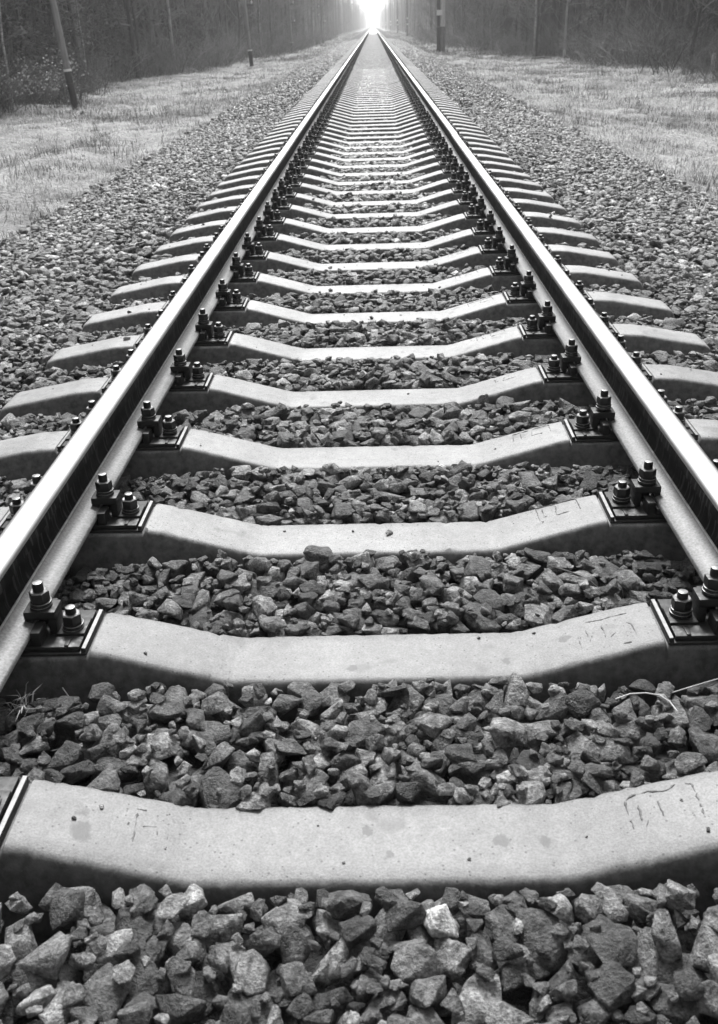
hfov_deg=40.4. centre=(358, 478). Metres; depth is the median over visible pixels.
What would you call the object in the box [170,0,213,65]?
bare tree
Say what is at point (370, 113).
concrete sleeper
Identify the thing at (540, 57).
fallen branch
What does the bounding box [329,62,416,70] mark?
concrete sleeper
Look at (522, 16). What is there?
bare tree
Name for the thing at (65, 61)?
telegraph pole
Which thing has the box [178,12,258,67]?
bare bush
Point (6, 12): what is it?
bare tree
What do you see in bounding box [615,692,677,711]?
straw stalk
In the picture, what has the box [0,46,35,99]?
bare bush
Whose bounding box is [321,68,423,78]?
concrete sleeper
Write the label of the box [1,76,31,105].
bare bush
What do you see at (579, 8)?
bare tree
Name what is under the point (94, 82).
bare bush
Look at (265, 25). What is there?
bare tree
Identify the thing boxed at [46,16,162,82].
bare bush
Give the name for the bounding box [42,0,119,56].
bare tree
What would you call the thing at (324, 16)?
bare tree
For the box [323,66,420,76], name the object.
concrete sleeper
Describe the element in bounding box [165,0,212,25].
bare tree
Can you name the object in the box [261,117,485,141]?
concrete sleeper
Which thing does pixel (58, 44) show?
bare bush
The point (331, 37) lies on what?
undergrowth
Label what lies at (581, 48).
bare bush
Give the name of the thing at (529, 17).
bare tree
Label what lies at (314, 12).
bare tree
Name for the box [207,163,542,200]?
concrete sleeper
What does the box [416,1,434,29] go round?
bare tree
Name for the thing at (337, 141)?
concrete sleeper
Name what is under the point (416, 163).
concrete sleeper
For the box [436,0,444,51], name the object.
line mast
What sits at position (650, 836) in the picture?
concrete sleeper
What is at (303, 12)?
bare tree
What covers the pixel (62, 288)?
ballast gravel
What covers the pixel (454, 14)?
bare tree
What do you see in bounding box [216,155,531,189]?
concrete sleeper
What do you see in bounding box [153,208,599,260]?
concrete sleeper
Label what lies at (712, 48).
bare bush
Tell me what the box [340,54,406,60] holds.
concrete sleeper
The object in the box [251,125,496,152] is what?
concrete sleeper
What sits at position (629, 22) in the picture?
bare bush
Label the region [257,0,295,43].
bare tree
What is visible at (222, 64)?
bare bush
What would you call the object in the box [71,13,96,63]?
pine tree
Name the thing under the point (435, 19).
bare tree
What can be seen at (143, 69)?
bare bush
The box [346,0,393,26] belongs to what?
sky
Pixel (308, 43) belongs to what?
bare bush
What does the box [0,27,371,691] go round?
steel rail
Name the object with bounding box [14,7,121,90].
bare bush
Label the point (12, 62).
bare bush
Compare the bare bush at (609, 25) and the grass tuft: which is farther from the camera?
the bare bush at (609, 25)
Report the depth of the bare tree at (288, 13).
95.65 m
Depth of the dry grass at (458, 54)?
23.30 m
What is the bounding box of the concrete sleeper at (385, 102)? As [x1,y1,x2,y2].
[297,88,449,104]
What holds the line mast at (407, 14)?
on the ground at (520, 1000)
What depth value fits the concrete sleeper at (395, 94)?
18.82 m
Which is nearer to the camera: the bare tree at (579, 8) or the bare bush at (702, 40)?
the bare bush at (702, 40)
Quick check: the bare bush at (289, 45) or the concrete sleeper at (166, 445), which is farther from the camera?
the bare bush at (289, 45)
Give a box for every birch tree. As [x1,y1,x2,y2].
[0,0,17,101]
[43,0,97,77]
[533,0,542,55]
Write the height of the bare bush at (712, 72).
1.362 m
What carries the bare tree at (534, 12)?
on the ground at (520, 1000)
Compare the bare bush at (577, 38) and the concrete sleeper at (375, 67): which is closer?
the concrete sleeper at (375, 67)
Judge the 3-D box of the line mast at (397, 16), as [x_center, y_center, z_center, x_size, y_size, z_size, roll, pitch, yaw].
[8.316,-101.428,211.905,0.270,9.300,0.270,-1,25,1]
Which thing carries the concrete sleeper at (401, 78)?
on the ballast gravel
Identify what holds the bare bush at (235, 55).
on the ground at (520, 1000)
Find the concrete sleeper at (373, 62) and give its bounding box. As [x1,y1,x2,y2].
[338,57,408,62]
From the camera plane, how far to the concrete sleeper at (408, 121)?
13.38 m
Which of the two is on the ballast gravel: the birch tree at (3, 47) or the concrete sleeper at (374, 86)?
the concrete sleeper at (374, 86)
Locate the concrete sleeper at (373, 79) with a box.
[320,70,425,80]
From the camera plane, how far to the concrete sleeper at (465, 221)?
6.48 m
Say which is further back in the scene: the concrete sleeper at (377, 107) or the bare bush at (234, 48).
the bare bush at (234, 48)
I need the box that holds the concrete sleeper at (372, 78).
[322,69,424,79]
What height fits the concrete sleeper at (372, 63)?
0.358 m
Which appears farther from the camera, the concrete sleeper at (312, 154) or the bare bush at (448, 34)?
the bare bush at (448, 34)
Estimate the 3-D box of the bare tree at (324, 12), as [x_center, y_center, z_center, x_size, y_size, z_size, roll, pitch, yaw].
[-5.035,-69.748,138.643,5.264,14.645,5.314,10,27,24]
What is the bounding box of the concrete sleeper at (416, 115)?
[278,104,469,124]
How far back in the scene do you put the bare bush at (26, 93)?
26.99 m
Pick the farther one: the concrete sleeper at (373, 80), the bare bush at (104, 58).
the bare bush at (104, 58)
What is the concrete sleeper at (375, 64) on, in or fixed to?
on the ballast gravel
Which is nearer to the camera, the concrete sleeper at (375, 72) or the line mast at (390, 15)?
the concrete sleeper at (375, 72)
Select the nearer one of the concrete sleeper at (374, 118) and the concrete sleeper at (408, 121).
the concrete sleeper at (408, 121)
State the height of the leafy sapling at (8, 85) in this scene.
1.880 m
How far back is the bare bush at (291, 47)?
80.12 m
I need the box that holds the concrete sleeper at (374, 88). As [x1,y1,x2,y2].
[311,77,435,89]
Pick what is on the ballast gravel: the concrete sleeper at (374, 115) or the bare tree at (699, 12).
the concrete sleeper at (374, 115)
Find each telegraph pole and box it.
[49,0,78,109]
[243,0,253,65]
[321,0,325,42]
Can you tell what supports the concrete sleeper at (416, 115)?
on the ballast gravel
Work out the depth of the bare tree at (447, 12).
106.35 m
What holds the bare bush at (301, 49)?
on the ground at (520, 1000)
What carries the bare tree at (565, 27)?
on the ground at (520, 1000)
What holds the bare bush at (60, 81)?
on the ground at (520, 1000)
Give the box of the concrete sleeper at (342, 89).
[306,81,440,94]
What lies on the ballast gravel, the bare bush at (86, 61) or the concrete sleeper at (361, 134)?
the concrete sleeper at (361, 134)
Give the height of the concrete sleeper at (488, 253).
0.356 m
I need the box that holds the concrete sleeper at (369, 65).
[334,58,408,65]
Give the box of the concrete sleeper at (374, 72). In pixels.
[328,63,418,72]
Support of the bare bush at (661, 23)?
on the ground at (520, 1000)
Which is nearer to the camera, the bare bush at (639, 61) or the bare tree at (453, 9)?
the bare bush at (639, 61)
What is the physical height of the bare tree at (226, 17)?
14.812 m
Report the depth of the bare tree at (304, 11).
123.25 m
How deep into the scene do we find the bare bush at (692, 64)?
33.19 m
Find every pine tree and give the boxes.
[0,0,64,84]
[0,0,97,94]
[7,0,82,92]
[20,0,101,84]
[37,0,130,77]
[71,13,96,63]
[76,0,163,77]
[105,2,134,63]
[133,0,188,58]
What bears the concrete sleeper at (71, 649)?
on the ballast gravel
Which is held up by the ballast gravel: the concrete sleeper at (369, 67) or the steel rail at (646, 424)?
the concrete sleeper at (369, 67)
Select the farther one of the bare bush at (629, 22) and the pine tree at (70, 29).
the bare bush at (629, 22)
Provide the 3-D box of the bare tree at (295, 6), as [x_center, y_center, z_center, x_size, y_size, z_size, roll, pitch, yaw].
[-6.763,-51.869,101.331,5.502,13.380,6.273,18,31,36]
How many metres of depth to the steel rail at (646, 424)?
3.04 m
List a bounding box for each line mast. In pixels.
[390,0,390,30]
[397,0,397,32]
[406,0,407,35]
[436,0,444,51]
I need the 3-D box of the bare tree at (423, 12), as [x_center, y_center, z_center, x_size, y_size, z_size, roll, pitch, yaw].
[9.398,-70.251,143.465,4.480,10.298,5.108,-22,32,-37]
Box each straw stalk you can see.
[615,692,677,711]
[672,678,717,692]
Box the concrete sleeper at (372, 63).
[337,58,410,63]
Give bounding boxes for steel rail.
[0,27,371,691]
[374,27,717,580]
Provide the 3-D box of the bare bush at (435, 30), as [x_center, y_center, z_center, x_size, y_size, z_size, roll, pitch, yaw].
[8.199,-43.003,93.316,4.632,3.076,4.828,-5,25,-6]
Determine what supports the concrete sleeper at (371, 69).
on the ballast gravel
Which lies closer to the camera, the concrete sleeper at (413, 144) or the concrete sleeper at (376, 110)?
the concrete sleeper at (413, 144)
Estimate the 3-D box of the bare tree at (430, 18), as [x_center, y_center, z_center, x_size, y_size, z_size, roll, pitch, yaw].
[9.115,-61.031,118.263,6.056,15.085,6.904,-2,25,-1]
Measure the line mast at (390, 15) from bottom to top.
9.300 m
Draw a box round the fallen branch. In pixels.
[531,56,551,58]
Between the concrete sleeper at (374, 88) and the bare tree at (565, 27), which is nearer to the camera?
the concrete sleeper at (374, 88)
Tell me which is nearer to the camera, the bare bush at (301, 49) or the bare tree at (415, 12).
the bare bush at (301, 49)
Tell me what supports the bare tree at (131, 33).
on the ground at (520, 1000)
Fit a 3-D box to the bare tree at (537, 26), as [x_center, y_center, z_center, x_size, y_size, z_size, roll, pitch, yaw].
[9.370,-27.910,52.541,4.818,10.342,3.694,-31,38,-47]
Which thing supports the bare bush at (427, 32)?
on the ground at (520, 1000)
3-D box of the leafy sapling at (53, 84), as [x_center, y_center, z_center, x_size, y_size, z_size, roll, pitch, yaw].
[-8.445,-11.296,27.324,2.478,1.880,1.684,13,29,29]
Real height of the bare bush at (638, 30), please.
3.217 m
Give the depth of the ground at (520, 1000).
16.64 m
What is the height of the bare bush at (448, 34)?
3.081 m
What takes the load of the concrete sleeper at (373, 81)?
on the ballast gravel
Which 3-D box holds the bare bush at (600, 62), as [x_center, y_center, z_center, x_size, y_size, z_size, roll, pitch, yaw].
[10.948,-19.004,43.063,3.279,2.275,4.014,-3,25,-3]
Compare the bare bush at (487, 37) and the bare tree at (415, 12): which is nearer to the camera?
the bare bush at (487, 37)
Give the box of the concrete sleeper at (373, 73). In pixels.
[325,65,420,74]
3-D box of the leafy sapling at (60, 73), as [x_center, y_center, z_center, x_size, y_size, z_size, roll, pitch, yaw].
[-8.945,-12.010,29.217,1.684,1.880,2.478,12,28,26]
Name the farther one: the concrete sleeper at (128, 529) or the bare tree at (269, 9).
the bare tree at (269, 9)
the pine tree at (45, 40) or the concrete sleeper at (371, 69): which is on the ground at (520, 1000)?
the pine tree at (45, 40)
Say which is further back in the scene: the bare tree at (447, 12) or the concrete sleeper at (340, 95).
the bare tree at (447, 12)
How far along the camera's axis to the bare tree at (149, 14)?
47.36 m
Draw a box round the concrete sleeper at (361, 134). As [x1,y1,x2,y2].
[266,114,481,136]
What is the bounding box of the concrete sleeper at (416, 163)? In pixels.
[232,141,514,172]
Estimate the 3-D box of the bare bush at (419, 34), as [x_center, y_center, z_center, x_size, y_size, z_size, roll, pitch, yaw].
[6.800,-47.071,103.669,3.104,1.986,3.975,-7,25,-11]
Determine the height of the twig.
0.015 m
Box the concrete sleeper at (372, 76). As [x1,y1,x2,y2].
[324,67,422,76]
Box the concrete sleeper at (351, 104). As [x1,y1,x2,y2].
[295,90,452,106]
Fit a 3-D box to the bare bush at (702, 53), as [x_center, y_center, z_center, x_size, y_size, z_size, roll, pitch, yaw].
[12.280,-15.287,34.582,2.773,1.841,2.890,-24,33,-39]
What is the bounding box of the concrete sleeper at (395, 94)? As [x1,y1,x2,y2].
[302,83,443,98]
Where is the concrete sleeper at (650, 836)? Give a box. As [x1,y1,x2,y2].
[0,771,717,943]
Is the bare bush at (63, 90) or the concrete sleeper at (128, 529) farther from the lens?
the bare bush at (63, 90)
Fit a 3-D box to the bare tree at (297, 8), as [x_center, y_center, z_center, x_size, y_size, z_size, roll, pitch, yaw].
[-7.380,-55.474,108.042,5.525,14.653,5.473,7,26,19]
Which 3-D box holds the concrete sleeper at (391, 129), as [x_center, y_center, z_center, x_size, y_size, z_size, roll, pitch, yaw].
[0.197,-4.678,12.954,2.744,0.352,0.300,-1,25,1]
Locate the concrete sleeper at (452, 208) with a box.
[184,182,566,226]
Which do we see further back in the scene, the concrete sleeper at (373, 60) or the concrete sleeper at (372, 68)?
the concrete sleeper at (373, 60)
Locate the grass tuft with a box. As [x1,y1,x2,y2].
[0,682,45,721]
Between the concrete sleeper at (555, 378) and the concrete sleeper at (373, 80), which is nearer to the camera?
the concrete sleeper at (555, 378)
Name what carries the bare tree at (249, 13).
on the ground at (520, 1000)
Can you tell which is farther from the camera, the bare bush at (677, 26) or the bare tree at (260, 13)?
the bare tree at (260, 13)
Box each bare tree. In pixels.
[0,0,35,78]
[0,0,36,49]
[0,0,57,94]
[1,0,50,101]
[18,0,86,85]
[26,0,84,85]
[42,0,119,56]
[85,0,156,74]
[88,0,157,76]
[104,0,140,78]
[117,1,198,66]
[135,0,212,71]
[136,0,193,74]
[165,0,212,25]
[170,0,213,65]
[194,0,224,45]
[213,0,231,38]
[216,0,271,56]
[222,0,253,53]
[237,0,272,55]
[238,0,283,54]
[242,0,291,36]
[243,0,281,45]
[249,0,300,49]
[254,0,301,36]
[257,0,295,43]
[279,0,302,43]
[279,0,307,24]
[281,0,307,39]
[290,0,315,27]
[292,0,329,36]
[297,0,313,25]
[298,0,327,35]
[304,0,328,31]
[309,0,340,36]
[310,0,333,35]
[402,0,426,33]
[404,0,429,28]
[406,0,426,31]
[411,3,436,31]
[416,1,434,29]
[418,0,434,27]
[422,0,475,44]
[427,0,456,29]
[430,0,451,30]
[433,0,465,41]
[495,0,541,53]
[502,1,551,33]
[504,0,548,53]
[517,0,542,56]
[520,0,553,52]
[520,0,603,57]
[540,0,585,51]
[659,0,717,14]
[676,0,717,67]
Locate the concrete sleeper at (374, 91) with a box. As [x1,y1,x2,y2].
[308,79,438,92]
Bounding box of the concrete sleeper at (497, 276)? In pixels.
[109,244,642,307]
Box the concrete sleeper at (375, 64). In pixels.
[336,57,411,64]
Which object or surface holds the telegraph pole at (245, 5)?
on the ground at (520, 1000)
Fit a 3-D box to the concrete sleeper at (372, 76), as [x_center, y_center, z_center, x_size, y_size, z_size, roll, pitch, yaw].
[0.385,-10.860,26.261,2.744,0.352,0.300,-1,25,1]
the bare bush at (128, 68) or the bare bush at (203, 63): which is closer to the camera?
the bare bush at (128, 68)
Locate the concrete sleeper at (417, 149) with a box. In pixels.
[245,131,501,158]
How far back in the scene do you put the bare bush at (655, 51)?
34.15 m
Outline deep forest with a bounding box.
[3,0,717,81]
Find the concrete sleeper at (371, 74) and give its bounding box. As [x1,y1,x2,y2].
[324,67,421,75]
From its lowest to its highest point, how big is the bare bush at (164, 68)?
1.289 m
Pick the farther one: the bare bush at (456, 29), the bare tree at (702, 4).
the bare bush at (456, 29)
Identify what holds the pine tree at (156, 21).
on the ground at (520, 1000)
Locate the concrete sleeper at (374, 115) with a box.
[284,99,462,117]
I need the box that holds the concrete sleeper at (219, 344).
[45,298,710,382]
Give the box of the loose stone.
[423,904,459,937]
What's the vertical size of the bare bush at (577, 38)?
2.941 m
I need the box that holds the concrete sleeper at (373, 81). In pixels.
[318,71,429,82]
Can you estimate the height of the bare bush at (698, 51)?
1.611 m
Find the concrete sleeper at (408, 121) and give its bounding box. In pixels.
[273,107,472,128]
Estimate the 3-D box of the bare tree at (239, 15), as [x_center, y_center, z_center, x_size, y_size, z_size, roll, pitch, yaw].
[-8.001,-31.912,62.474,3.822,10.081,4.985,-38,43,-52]
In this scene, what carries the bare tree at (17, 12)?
on the ground at (520, 1000)
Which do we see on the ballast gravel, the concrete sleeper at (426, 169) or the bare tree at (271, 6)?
the concrete sleeper at (426, 169)
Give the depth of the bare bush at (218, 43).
53.77 m
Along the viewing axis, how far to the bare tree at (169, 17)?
47.32 m
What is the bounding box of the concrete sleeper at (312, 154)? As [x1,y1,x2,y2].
[240,136,508,164]
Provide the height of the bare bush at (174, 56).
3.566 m
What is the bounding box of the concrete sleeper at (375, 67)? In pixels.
[333,60,414,67]
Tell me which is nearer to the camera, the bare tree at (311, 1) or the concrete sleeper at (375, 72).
the concrete sleeper at (375, 72)
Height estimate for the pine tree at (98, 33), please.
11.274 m
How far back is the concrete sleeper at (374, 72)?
28.67 m
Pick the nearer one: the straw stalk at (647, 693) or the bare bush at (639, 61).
the straw stalk at (647, 693)
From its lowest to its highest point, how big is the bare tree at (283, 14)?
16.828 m
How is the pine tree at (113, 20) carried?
on the ground at (520, 1000)
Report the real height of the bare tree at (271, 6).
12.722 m
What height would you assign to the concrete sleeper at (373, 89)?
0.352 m
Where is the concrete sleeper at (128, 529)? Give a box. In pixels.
[0,459,717,595]
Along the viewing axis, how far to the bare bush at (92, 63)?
40.25 m
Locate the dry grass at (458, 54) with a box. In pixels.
[0,31,717,255]
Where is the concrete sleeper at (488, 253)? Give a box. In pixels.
[132,224,618,280]
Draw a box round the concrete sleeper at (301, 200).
[196,171,553,212]
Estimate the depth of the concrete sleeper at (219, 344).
4.02 m
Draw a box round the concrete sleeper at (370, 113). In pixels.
[287,97,460,114]
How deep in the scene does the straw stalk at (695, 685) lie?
1.96 m
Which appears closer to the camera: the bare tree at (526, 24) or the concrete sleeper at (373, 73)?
the concrete sleeper at (373, 73)
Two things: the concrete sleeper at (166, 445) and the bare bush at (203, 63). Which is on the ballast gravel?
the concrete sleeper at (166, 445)
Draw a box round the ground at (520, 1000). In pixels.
[0,26,717,1023]
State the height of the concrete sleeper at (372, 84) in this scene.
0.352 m
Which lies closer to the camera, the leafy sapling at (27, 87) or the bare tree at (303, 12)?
the leafy sapling at (27, 87)
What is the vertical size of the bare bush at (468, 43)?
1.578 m
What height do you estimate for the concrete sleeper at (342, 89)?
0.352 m
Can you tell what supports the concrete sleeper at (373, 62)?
on the ballast gravel
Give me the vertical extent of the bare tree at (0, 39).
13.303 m
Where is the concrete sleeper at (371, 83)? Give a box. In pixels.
[317,72,429,83]
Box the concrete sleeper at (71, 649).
[0,565,717,724]
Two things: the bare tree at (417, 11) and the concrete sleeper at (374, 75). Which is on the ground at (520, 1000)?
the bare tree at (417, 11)
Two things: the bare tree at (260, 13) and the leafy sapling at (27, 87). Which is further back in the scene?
the bare tree at (260, 13)
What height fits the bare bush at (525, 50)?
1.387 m
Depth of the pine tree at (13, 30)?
28.91 m
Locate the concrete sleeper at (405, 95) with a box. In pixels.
[299,87,447,101]
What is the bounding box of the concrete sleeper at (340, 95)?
[300,85,445,100]
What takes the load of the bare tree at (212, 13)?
on the ground at (520, 1000)
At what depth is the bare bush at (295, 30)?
93.67 m
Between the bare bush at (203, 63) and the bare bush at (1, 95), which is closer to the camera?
the bare bush at (1, 95)
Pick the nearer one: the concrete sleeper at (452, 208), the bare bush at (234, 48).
the concrete sleeper at (452, 208)
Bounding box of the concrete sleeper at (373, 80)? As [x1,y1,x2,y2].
[319,70,426,81]
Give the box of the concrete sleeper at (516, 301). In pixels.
[82,270,674,342]
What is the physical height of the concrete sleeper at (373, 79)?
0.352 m
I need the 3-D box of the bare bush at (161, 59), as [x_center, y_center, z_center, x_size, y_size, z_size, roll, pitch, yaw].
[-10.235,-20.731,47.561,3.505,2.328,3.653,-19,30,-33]
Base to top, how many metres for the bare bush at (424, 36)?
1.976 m
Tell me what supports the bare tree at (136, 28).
on the ground at (520, 1000)
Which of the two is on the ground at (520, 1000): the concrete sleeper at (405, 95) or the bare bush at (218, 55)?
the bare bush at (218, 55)
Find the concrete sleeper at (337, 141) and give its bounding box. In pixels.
[257,121,490,146]
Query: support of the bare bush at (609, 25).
on the ground at (520, 1000)
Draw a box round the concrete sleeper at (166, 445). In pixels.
[0,389,717,505]
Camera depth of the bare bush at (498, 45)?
59.15 m
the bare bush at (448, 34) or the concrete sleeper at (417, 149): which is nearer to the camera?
the concrete sleeper at (417, 149)
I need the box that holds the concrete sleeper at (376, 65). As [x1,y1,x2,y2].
[333,59,412,66]
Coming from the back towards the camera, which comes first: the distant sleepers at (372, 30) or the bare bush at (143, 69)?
the distant sleepers at (372, 30)
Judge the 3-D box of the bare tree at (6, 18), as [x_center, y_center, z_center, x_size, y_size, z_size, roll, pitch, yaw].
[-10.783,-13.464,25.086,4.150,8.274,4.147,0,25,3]
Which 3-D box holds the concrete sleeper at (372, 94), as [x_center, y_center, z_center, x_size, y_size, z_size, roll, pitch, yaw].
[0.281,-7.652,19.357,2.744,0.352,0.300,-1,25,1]
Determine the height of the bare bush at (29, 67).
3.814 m
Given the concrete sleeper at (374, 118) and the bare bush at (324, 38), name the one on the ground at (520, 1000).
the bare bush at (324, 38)
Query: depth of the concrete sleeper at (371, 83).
23.23 m
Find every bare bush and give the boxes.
[0,7,91,108]
[0,34,54,88]
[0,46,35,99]
[0,47,64,112]
[0,57,36,116]
[0,71,40,103]
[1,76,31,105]
[10,51,103,103]
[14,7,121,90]
[15,8,95,85]
[16,55,109,106]
[28,37,113,87]
[45,54,121,95]
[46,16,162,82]
[68,46,111,79]
[71,32,122,79]
[97,42,169,80]
[125,25,196,73]
[133,43,176,76]
[134,7,216,72]
[138,10,221,74]
[141,31,194,74]
[147,55,189,76]
[168,10,252,67]
[175,20,237,69]
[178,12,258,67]
[181,49,226,72]
[203,4,272,59]
[209,55,231,67]
[222,11,286,59]
[223,40,248,63]
[267,50,286,56]
[273,14,327,48]
[273,44,287,52]
[274,37,303,52]
[284,36,308,51]
[284,42,305,52]
[289,34,315,48]
[293,38,316,49]
[303,19,337,44]
[404,7,457,42]
[409,26,429,41]
[414,30,434,42]
[416,21,443,43]
[425,20,458,40]
[429,16,482,48]
[430,21,471,39]
[444,8,520,52]
[445,14,498,32]
[451,28,481,46]
[454,33,480,48]
[484,35,516,54]
[515,39,542,57]
[537,0,669,61]
[539,0,629,61]
[544,1,618,60]
[568,25,636,65]
[577,14,675,68]
[579,0,717,69]
[583,0,684,56]
[590,3,706,64]
[607,0,717,65]
[608,0,717,74]
[620,44,667,66]
[642,22,714,68]
[667,37,715,68]
[671,21,717,62]
[672,44,717,83]
[674,19,717,71]
[676,51,711,75]
[698,17,717,68]
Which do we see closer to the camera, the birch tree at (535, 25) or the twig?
the twig
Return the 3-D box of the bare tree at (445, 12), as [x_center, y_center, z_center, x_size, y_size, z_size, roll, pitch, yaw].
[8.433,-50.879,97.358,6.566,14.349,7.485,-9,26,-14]
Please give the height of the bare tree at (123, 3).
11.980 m
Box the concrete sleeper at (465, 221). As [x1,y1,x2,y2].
[169,195,581,243]
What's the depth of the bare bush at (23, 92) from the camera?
28.64 m
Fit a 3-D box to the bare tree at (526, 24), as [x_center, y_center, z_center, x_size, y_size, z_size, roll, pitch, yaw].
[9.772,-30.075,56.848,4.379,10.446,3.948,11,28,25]
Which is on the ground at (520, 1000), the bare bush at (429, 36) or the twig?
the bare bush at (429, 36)
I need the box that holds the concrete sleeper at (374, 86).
[313,76,434,87]
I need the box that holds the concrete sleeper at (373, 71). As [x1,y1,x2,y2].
[328,63,416,71]
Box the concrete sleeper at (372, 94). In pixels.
[304,82,441,96]
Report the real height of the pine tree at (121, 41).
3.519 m
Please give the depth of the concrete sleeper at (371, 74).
27.19 m
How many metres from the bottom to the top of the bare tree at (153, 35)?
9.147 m
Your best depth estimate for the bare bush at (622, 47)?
39.58 m
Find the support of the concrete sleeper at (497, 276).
on the ballast gravel
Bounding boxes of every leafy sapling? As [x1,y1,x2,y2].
[0,53,33,112]
[2,46,62,112]
[14,46,90,104]
[32,42,85,107]
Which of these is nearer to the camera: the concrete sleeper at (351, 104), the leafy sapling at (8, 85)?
the concrete sleeper at (351, 104)
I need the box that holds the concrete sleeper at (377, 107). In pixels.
[292,92,454,109]
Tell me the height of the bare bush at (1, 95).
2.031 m
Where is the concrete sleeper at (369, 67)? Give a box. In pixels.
[332,59,412,67]
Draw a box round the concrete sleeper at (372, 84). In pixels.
[316,73,430,84]
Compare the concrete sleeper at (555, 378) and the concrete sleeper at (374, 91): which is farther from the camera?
the concrete sleeper at (374, 91)
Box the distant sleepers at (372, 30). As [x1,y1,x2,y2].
[365,27,380,33]
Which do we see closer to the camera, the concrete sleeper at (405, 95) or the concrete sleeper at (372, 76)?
the concrete sleeper at (405, 95)
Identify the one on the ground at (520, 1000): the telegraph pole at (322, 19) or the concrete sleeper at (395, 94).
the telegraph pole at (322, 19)
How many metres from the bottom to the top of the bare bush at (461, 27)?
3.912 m
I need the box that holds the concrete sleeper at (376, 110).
[289,94,456,112]
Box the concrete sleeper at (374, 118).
[280,101,465,121]
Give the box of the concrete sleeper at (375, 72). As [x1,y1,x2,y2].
[327,64,419,73]
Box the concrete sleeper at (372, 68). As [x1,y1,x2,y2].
[331,60,415,68]
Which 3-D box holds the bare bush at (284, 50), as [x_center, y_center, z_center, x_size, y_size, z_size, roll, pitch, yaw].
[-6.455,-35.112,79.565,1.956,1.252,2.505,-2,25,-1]
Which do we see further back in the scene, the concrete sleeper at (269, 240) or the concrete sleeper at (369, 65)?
the concrete sleeper at (369, 65)
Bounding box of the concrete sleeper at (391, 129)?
[270,110,477,132]
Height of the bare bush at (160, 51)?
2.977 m
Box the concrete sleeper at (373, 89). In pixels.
[310,78,437,90]
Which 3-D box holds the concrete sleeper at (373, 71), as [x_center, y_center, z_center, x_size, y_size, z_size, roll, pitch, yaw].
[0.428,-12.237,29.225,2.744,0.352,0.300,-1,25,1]
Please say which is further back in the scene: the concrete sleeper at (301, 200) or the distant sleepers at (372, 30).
the distant sleepers at (372, 30)
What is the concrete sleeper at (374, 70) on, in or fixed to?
on the ballast gravel
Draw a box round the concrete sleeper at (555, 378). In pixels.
[0,335,717,429]
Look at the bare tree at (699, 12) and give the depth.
34.84 m
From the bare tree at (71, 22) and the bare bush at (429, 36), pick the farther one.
the bare bush at (429, 36)
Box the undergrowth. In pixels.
[1,14,717,107]
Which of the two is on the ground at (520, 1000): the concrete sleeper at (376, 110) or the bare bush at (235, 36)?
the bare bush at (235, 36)
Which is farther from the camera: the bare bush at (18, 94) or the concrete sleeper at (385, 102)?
the bare bush at (18, 94)
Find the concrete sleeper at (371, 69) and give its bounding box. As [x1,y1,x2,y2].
[330,61,414,69]
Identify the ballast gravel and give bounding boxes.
[0,38,717,1023]
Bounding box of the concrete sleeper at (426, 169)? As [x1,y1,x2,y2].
[224,147,523,181]
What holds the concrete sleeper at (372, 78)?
on the ballast gravel
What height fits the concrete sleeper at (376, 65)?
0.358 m
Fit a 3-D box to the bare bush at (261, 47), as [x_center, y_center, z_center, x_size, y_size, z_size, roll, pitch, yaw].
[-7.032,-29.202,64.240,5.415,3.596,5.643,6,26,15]
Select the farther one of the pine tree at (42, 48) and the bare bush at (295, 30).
the bare bush at (295, 30)
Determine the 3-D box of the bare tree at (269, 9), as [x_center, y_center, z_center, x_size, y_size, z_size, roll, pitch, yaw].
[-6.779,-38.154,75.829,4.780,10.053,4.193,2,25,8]
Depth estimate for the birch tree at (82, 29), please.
36.91 m
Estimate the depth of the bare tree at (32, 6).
32.08 m
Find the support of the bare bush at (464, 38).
on the ground at (520, 1000)
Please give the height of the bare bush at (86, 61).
2.322 m
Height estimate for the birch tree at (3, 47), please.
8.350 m
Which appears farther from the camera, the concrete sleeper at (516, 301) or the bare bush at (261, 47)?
the bare bush at (261, 47)
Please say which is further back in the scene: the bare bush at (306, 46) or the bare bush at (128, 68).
the bare bush at (306, 46)
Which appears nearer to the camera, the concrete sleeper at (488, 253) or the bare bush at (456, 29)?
the concrete sleeper at (488, 253)
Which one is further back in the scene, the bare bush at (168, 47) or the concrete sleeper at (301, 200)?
the bare bush at (168, 47)
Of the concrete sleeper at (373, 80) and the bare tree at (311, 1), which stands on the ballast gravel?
the concrete sleeper at (373, 80)
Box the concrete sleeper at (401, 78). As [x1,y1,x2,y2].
[313,74,431,86]
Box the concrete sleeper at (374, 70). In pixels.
[330,62,417,70]
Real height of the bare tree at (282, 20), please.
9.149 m
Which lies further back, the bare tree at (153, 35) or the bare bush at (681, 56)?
the bare tree at (153, 35)
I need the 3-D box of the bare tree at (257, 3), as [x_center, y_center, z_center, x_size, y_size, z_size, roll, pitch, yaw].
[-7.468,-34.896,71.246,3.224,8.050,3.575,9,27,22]
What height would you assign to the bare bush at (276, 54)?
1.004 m

